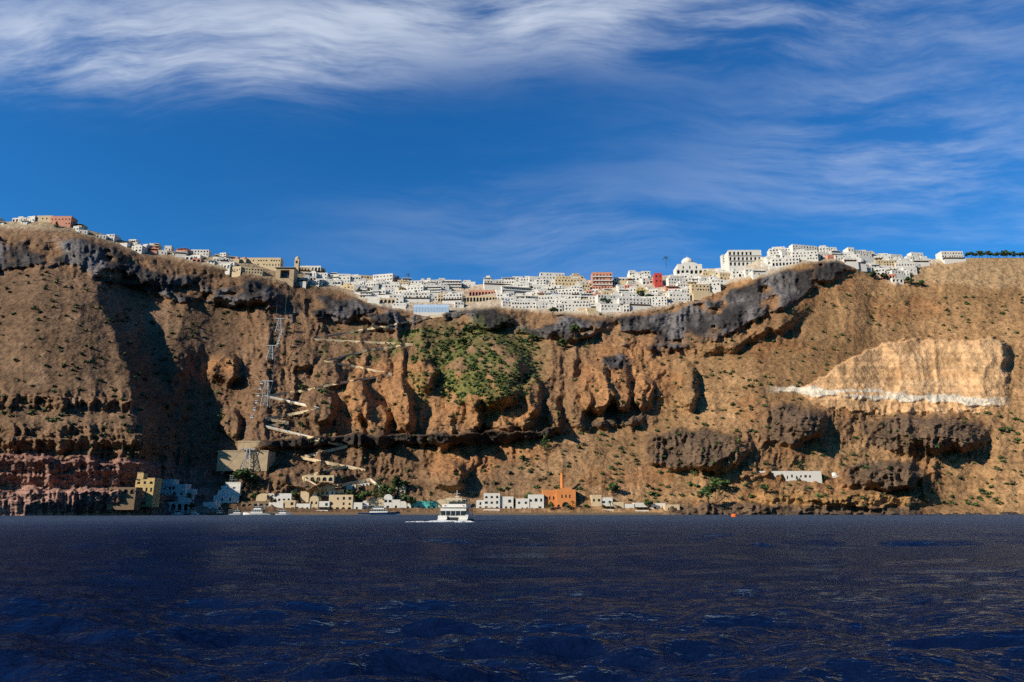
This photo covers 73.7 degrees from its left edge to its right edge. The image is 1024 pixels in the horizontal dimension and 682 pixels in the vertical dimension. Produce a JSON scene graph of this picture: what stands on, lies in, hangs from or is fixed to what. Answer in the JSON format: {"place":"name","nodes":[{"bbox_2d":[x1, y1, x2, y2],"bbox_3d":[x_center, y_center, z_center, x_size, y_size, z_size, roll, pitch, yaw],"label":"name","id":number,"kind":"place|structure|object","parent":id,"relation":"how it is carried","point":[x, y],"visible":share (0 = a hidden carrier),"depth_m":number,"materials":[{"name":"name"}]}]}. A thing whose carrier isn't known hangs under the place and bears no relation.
{"place":"outdoors","nodes":[
{"label":"outdoors","id":0,"kind":"place"},
{"bbox_2d":[201,512,663,514],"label":"port quay","id":1,"kind":"structure","parent":0,"point":[494,513],"depth_m":402.20,"materials":[{"name":"grey"}]},
{"bbox_2d":[542,473,575,506],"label":"orange factory with chimney","id":2,"kind":"object","parent":1,"relation":"on","point":[561,496],"visible":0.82,"depth_m":416.35,"materials":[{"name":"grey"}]},
{"bbox_2d":[0,222,1023,515],"bbox_3d":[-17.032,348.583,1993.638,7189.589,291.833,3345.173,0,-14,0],"label":"cliff","id":3,"kind":"structure","parent":0,"point":[932,390],"depth_m":503.59,"materials":[{"name":"brown stone"}]},
{"bbox_2d":[106,472,197,514],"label":"harbor buildings","id":4,"kind":"structure","parent":3,"relation":"on","point":[152,488],"depth_m":370.25,"materials":[{"name":"grey paint"}]},
{"bbox_2d":[0,216,342,288],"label":"village houses","id":5,"kind":"structure","parent":3,"relation":"on","point":[223,259],"depth_m":688.61,"materials":[{"name":"grey paint"}]},
{"bbox_2d":[213,475,244,503],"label":"building","id":6,"kind":"structure","parent":3,"relation":"on","point":[229,492],"depth_m":412.25,"materials":[{"name":"grey paint"}]},
{"bbox_2d":[216,441,275,471],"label":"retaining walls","id":7,"kind":"structure","parent":3,"relation":"on","point":[262,460],"depth_m":433.77,"materials":[{"name":"grey concrete"}]},
{"bbox_2d":[222,279,287,472],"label":"cable car line","id":8,"kind":"object","parent":3,"relation":"on","point":[265,387],"visible":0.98,"depth_m":494.74,"materials":[{"name":"grey metal"}]},
{"bbox_2d":[234,256,299,269],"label":"bell towers","id":9,"kind":"structure","parent":3,"relation":"on","point":[296,262],"depth_m":721.18,"materials":[{"name":"grey paint"}]},
{"bbox_2d":[275,266,321,286],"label":"cable car station","id":10,"kind":"object","parent":3,"relation":"on","point":[284,274],"visible":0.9,"depth_m":689.68,"materials":[{"name":"grey paint"}]},
{"bbox_2d":[344,483,369,489],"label":"building","id":11,"kind":"structure","parent":3,"relation":"on","point":[351,486],"depth_m":427.29,"materials":[{"name":"grey paint"}]},
{"bbox_2d":[265,314,450,493],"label":"karavolades stairs","id":12,"kind":"structure","parent":3,"relation":"on","point":[307,456],"depth_m":503.02,"materials":[{"name":"grey stone"}]},
{"bbox_2d":[413,305,448,315],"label":"building","id":13,"kind":"structure","parent":3,"relation":"on","point":[429,310],"depth_m":658.39,"materials":[{"name":"grey"}]},
{"bbox_2d":[203,475,679,510],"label":"harbor buildings","id":14,"kind":"structure","parent":3,"relation":"on","point":[338,498],"depth_m":413.58,"materials":[{"name":"grey paint"}]},
{"bbox_2d":[187,256,718,510],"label":"palm trees","id":15,"kind":"object","parent":3,"relation":"on","point":[548,504],"visible":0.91,"depth_m":411.61,"materials":[{"name":"green plant"}]},
{"bbox_2d":[409,327,538,408],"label":"shrubs","id":16,"kind":"object","parent":3,"relation":"on","point":[477,375],"visible":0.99,"depth_m":543.50,"materials":[{"name":"green plant"}]},
{"bbox_2d":[188,433,768,509],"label":"trees","id":17,"kind":"object","parent":3,"relation":"on","point":[245,474],"visible":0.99,"depth_m":416.61,"materials":[{"name":"green plant"}]},
{"bbox_2d":[36,216,965,302],"bbox_3d":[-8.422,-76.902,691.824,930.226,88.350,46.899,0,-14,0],"label":"buildings","id":18,"kind":"structure","parent":3,"relation":"on","point":[601,280],"depth_m":694.03,"materials":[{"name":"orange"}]},
{"bbox_2d":[0,270,1023,507],"bbox_3d":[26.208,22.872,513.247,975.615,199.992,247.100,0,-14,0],"label":"shrubs","id":19,"kind":"object","parent":3,"relation":"on","point":[828,486],"visible":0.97,"depth_m":470.16,"materials":[{"name":"green plant"}]},
{"bbox_2d":[54,222,1023,287],"bbox_3d":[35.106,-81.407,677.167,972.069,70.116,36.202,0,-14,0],"label":"trees","id":20,"kind":"object","parent":3,"relation":"on","point":[1006,253],"visible":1,"depth_m":688.15,"materials":[{"name":"green plant"}]},
{"bbox_2d":[211,286,1006,433],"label":"slope trees","id":21,"kind":"object","parent":3,"relation":"on","point":[470,329],"visible":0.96,"depth_m":587.38,"materials":[{"name":"green plant"}]},
{"bbox_2d":[333,256,930,314],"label":"fira town","id":22,"kind":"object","parent":3,"relation":"on","point":[559,291],"visible":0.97,"depth_m":689.35,"materials":[{"name":"grey paint"}]},
{"bbox_2d":[673,258,707,275],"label":"domed church","id":23,"kind":"structure","parent":3,"relation":"on","point":[688,265],"depth_m":711.59,"materials":[{"name":"grey paint"}]},
{"bbox_2d":[720,255,724,269],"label":"building","id":24,"kind":"structure","parent":3,"relation":"on","point":[722,262],"depth_m":702.71,"materials":[{"name":"grey paint"}]},
{"bbox_2d":[724,250,761,270],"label":"arcaded hotel","id":25,"kind":"structure","parent":3,"relation":"on","point":[738,259],"depth_m":689.10,"materials":[{"name":"grey paint"}]},
{"bbox_2d":[663,244,929,302],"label":"village houses","id":26,"kind":"structure","parent":3,"relation":"on","point":[683,287],"depth_m":676.68,"materials":[{"name":"grey paint"}]},
{"bbox_2d":[758,471,837,482],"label":"buildings","id":27,"kind":"structure","parent":3,"relation":"on","point":[809,476],"depth_m":437.40,"materials":[{"name":"grey paint"}]},
{"bbox_2d":[929,512,1017,513],"bbox_3d":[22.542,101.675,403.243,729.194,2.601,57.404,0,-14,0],"label":"shore boulders","id":28,"kind":"object","parent":3,"relation":"on","point":[980,513],"visible":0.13,"depth_m":421.46,"materials":[{"name":"brown stone"}]},
{"bbox_2d":[0,514,1023,681],"bbox_3d":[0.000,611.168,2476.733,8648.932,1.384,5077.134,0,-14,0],"label":"sea","id":29,"kind":"structure","parent":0,"point":[527,598],"depth_m":27.72,"materials":[{"name":"blue liquid"}]},
{"bbox_2d":[172,510,182,514],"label":"moored boat","id":30,"kind":"object","parent":29,"relation":"on","point":[177,512],"visible":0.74,"depth_m":385.19,"materials":[{"name":"white"}]},
{"bbox_2d":[189,506,199,514],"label":"moored boat","id":31,"kind":"object","parent":29,"relation":"on","point":[194,512],"visible":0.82,"depth_m":388.37,"materials":[{"name":"white"}]},
{"bbox_2d":[207,500,225,514],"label":"boat","id":32,"kind":"object","parent":29,"relation":"on","point":[219,512],"visible":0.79,"depth_m":387.40,"materials":[{"name":"white"}]},
{"bbox_2d":[228,508,242,514],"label":"moored boat","id":33,"kind":"object","parent":29,"relation":"on","point":[237,512],"visible":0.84,"depth_m":389.58,"materials":[{"name":"white"}]},
{"bbox_2d":[243,506,272,514],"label":"moored boat","id":34,"kind":"object","parent":29,"relation":"on","point":[257,512],"visible":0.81,"depth_m":387.72,"materials":[{"name":"white plastic"}]},
{"bbox_2d":[273,510,291,514],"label":"moored boat","id":35,"kind":"object","parent":29,"relation":"on","point":[281,512],"visible":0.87,"depth_m":390.55,"materials":[{"name":"white plastic"}]},
{"bbox_2d":[358,504,399,514],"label":"yacht","id":36,"kind":"object","parent":29,"relation":"on","point":[378,510],"visible":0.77,"depth_m":393.01,"materials":[{"name":"white"}]},
{"bbox_2d":[407,520,471,521],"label":"boat wake","id":37,"kind":"object","parent":29,"relation":"on","point":[440,521],"visible":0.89,"depth_m":188.44,"materials":[{"name":"white liquid"}]},
{"bbox_2d":[437,493,474,520],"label":"ferry boat","id":38,"kind":"object","parent":29,"relation":"on","point":[458,510],"visible":0.79,"depth_m":203.65,"materials":[{"name":"white metal"}]},
{"bbox_2d":[0,0,1023,284],"label":"sky","id":39,"kind":"structure","parent":0,"point":[473,140],"materials":[{"name":"blue"}]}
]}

